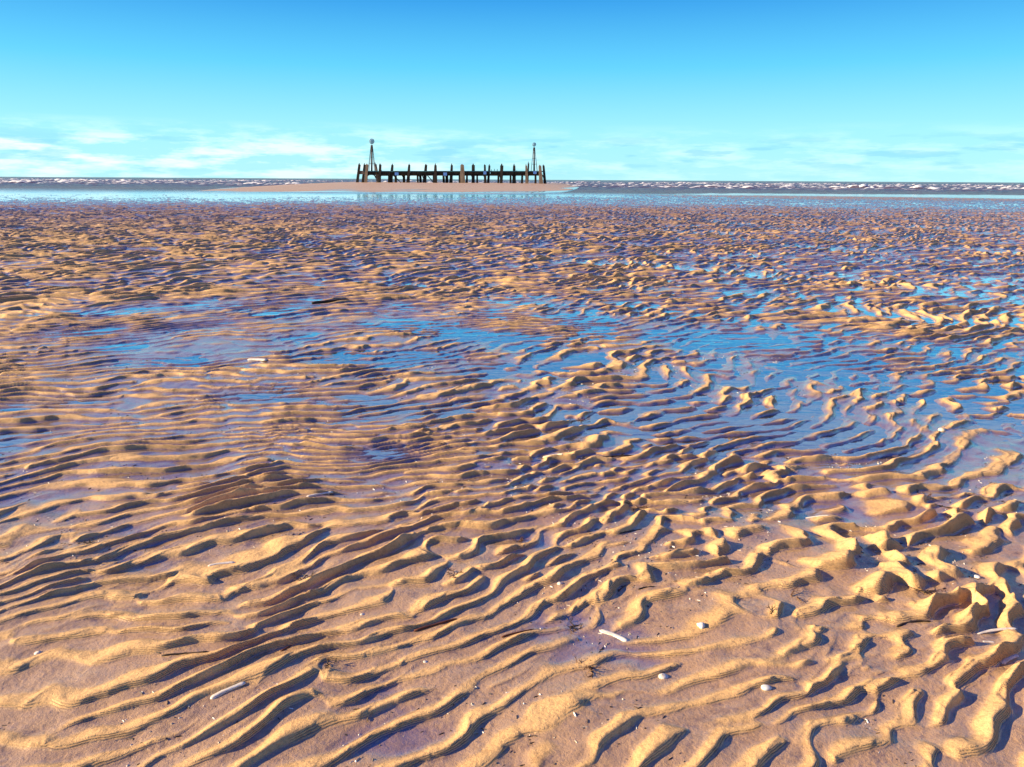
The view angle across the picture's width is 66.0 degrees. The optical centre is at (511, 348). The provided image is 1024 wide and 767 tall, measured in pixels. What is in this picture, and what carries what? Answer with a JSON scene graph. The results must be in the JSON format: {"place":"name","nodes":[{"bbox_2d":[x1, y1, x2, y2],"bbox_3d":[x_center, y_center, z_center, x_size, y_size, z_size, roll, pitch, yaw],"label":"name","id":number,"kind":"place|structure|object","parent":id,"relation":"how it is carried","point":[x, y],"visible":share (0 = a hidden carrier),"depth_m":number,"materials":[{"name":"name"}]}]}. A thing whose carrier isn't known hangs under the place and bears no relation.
{"place":"outdoors","nodes":[
{"label":"outdoors","id":0,"kind":"place"},
{"bbox_2d":[0,182,1023,766],"bbox_3d":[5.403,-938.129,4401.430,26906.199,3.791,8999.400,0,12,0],"label":"beach sand","id":1,"kind":"structure","parent":0,"point":[836,660],"depth_m":3.99,"materials":[{"name":"beige sand"}]},
{"bbox_2d":[161,651,208,655],"bbox_3d":[-1.086,1.016,2.623,0.150,0.008,0.010,-2,12,-8],"label":"driftwood stick","id":2,"kind":"object","parent":1,"relation":"on","point":[182,653],"visible":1,"depth_m":2.62,"materials":[{"name":"brown wood"}]},
{"bbox_2d":[208,561,234,565],"bbox_3d":[-1.205,0.893,3.269,0.105,0.006,0.023,-4,13,-18],"label":"razor shell","id":3,"kind":"object","parent":1,"relation":"on","point":[229,562],"visible":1,"depth_m":3.27},
{"bbox_2d":[210,682,245,698],"bbox_3d":[-0.879,1.055,2.436,0.110,0.007,0.025,-16,19,-35],"label":"razor shell","id":4,"kind":"object","parent":1,"relation":"on","point":[220,693],"visible":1,"depth_m":2.43},
{"bbox_2d":[248,358,266,360],"bbox_3d":[-2.273,0.100,7.047,0.200,0.015,0.053,1,12,18],"label":"razor shell","id":5,"kind":"object","parent":1,"relation":"on","point":[261,359],"visible":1,"depth_m":7.04},
{"bbox_2d":[294,572,314,580],"bbox_3d":[-0.825,0.897,3.139,0.115,0.030,0.103,-19,16,-10],"label":"seaweed sprig","id":6,"kind":"object","parent":1,"relation":"on","point":[301,575],"visible":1,"depth_m":3.12,"materials":[{"name":"brown plant"}]},
{"bbox_2d":[306,491,332,496],"bbox_3d":[-0.979,0.740,4.008,0.140,0.008,0.028,-5,13,-32],"label":"razor shell","id":7,"kind":"object","parent":1,"relation":"on","point":[327,492],"visible":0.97,"depth_m":4.00},
{"bbox_2d":[324,656,336,668],"bbox_3d":[-0.593,1.026,2.571,0.041,0.023,0.058,3,12,13],"label":"seaweed sprig","id":8,"kind":"object","parent":1,"relation":"on","point":[329,663],"visible":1,"depth_m":2.58,"materials":[{"name":"brown plant"}]},
{"bbox_2d":[312,299,348,303],"bbox_3d":[-2.415,-0.626,10.448,0.502,0.041,0.127,-7,14,-27],"label":"driftwood stick","id":9,"kind":"object","parent":1,"relation":"on","point":[324,301],"visible":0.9,"depth_m":10.39,"materials":[{"name":"brown wood"}]},
{"bbox_2d":[414,618,456,631],"bbox_3d":[-0.273,0.989,2.820,0.166,0.012,0.012,-6,14,-28],"label":"driftwood stick","id":10,"kind":"object","parent":1,"relation":"on","point":[428,626],"visible":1,"depth_m":2.81,"materials":[{"name":"brown wood"}]},
{"bbox_2d":[356,162,545,183],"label":"jetty","id":11,"kind":"object","parent":1,"relation":"on","point":[451,173],"visible":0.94,"depth_m":195.63,"materials":[{"name":"brown wood"}]},
{"bbox_2d":[368,139,374,170],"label":"beacon tower","id":12,"kind":"structure","parent":11,"relation":"on","point":[371,141],"depth_m":195.61,"materials":[{"name":"metal"}]},
{"bbox_2d":[531,142,536,170],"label":"beacon tower","id":13,"kind":"structure","parent":11,"relation":"on","point":[534,153],"depth_m":195.60,"materials":[{"name":"metal"}]},
{"bbox_2d":[446,568,462,577],"bbox_3d":[-0.234,0.901,3.142,0.070,0.021,0.098,1,12,5],"label":"seaweed sprig","id":14,"kind":"object","parent":1,"relation":"on","point":[453,572],"visible":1,"depth_m":3.16,"materials":[{"name":"brown plant"}]},
{"bbox_2d":[1,353,1022,766],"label":"shell grit","id":15,"kind":"object","parent":1,"relation":"on","point":[533,525],"visible":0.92,"depth_m":3.54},
{"bbox_2d":[501,629,532,636],"bbox_3d":[0.020,1.006,2.788,0.126,0.008,0.009,-5,13,-25],"label":"driftwood stick","id":16,"kind":"object","parent":1,"relation":"on","point":[515,632],"visible":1,"depth_m":2.78,"materials":[{"name":"brown wood"}]},
{"bbox_2d":[568,616,582,631],"bbox_3d":[0.227,0.999,2.844,0.061,0.018,0.094,5,10,20],"label":"seaweed sprig","id":17,"kind":"object","parent":1,"relation":"on","point":[574,627],"visible":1,"depth_m":2.83,"materials":[{"name":"brown plant"}]},
{"bbox_2d":[573,655,600,677],"bbox_3d":[0.242,1.034,2.590,0.068,0.030,0.130,-5,13,-30],"label":"seaweed sprig","id":18,"kind":"object","parent":1,"relation":"on","point":[589,667],"visible":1,"depth_m":2.57,"materials":[{"name":"brown plant"}]},
{"bbox_2d":[600,629,627,641],"bbox_3d":[0.361,1.013,2.784,0.115,0.008,0.028,9,15,37],"label":"razor shell","id":19,"kind":"object","parent":1,"relation":"on","point":[618,636],"visible":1,"depth_m":2.78},
{"bbox_2d":[603,453,631,456],"bbox_3d":[0.614,0.634,4.656,0.201,0.014,0.043,-2,12,-11],"label":"driftwood stick","id":20,"kind":"object","parent":1,"relation":"on","point":[617,455],"visible":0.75,"depth_m":4.64,"materials":[{"name":"brown wood"}]},
{"bbox_2d":[622,500,648,510],"bbox_3d":[0.604,0.776,3.862,0.139,0.029,0.091,1,12,7],"label":"seaweed sprig","id":21,"kind":"object","parent":1,"relation":"on","point":[637,507],"visible":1,"depth_m":3.87,"materials":[{"name":"brown plant"}]},
{"bbox_2d":[658,673,667,678],"bbox_3d":[0.489,1.057,2.544,0.037,0.012,0.032,-5,13,-19],"label":"cockle shell","id":22,"kind":"object","parent":1,"relation":"on","point":[662,676],"visible":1,"depth_m":2.54},
{"bbox_2d":[697,622,704,628],"bbox_3d":[0.675,0.988,2.812,0.029,0.018,0.036,-5,8,-24],"label":"pebble","id":23,"kind":"object","parent":1,"relation":"on","point":[700,625],"visible":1,"depth_m":2.80,"materials":[{"name":"white stone"}]},
{"bbox_2d":[761,684,771,690],"bbox_3d":[0.796,1.063,2.470,0.033,0.015,0.027,0,12,8],"label":"pebble","id":24,"kind":"object","parent":1,"relation":"on","point":[764,687],"visible":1,"depth_m":2.46,"materials":[{"name":"white stone"}]},
{"bbox_2d":[791,586,811,602],"bbox_3d":[1.101,0.941,3.016,0.063,0.024,0.108,-2,10,-10],"label":"seaweed sprig","id":25,"kind":"object","parent":1,"relation":"on","point":[799,593],"visible":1,"depth_m":3.03,"materials":[{"name":"brown plant"}]},
{"bbox_2d":[896,620,930,626],"bbox_3d":[1.443,0.989,2.839,0.141,0.011,0.017,-2,12,-13],"label":"driftwood stick","id":26,"kind":"object","parent":1,"relation":"on","point":[901,624],"visible":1,"depth_m":2.84,"materials":[{"name":"brown wood"}]},
{"bbox_2d":[906,585,945,594],"bbox_3d":[1.611,0.935,3.073,0.124,0.022,0.114,-5,13,-25],"label":"seaweed sprig","id":27,"kind":"object","parent":1,"relation":"on","point":[928,590],"visible":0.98,"depth_m":3.06,"materials":[{"name":"brown plant"}]},
{"bbox_2d":[977,627,1016,633],"bbox_3d":[1.719,1.002,2.801,0.155,0.006,0.020,-5,12,-5],"label":"razor shell","id":28,"kind":"object","parent":1,"relation":"on","point":[990,630],"visible":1,"depth_m":2.80},
{"bbox_2d":[1001,654,1018,663],"bbox_3d":[1.666,1.041,2.642,0.095,0.007,0.025,-8,15,-29],"label":"razor shell","id":29,"kind":"object","parent":1,"relation":"on","point":[1006,660],"visible":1,"depth_m":2.64},
{"bbox_2d":[0,177,1023,458],"bbox_3d":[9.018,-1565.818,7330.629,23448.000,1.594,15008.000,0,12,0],"label":"sea water","id":30,"kind":"structure","parent":0,"point":[26,189],"depth_m":8.70,"materials":[{"name":"blue liquid"}]}
]}

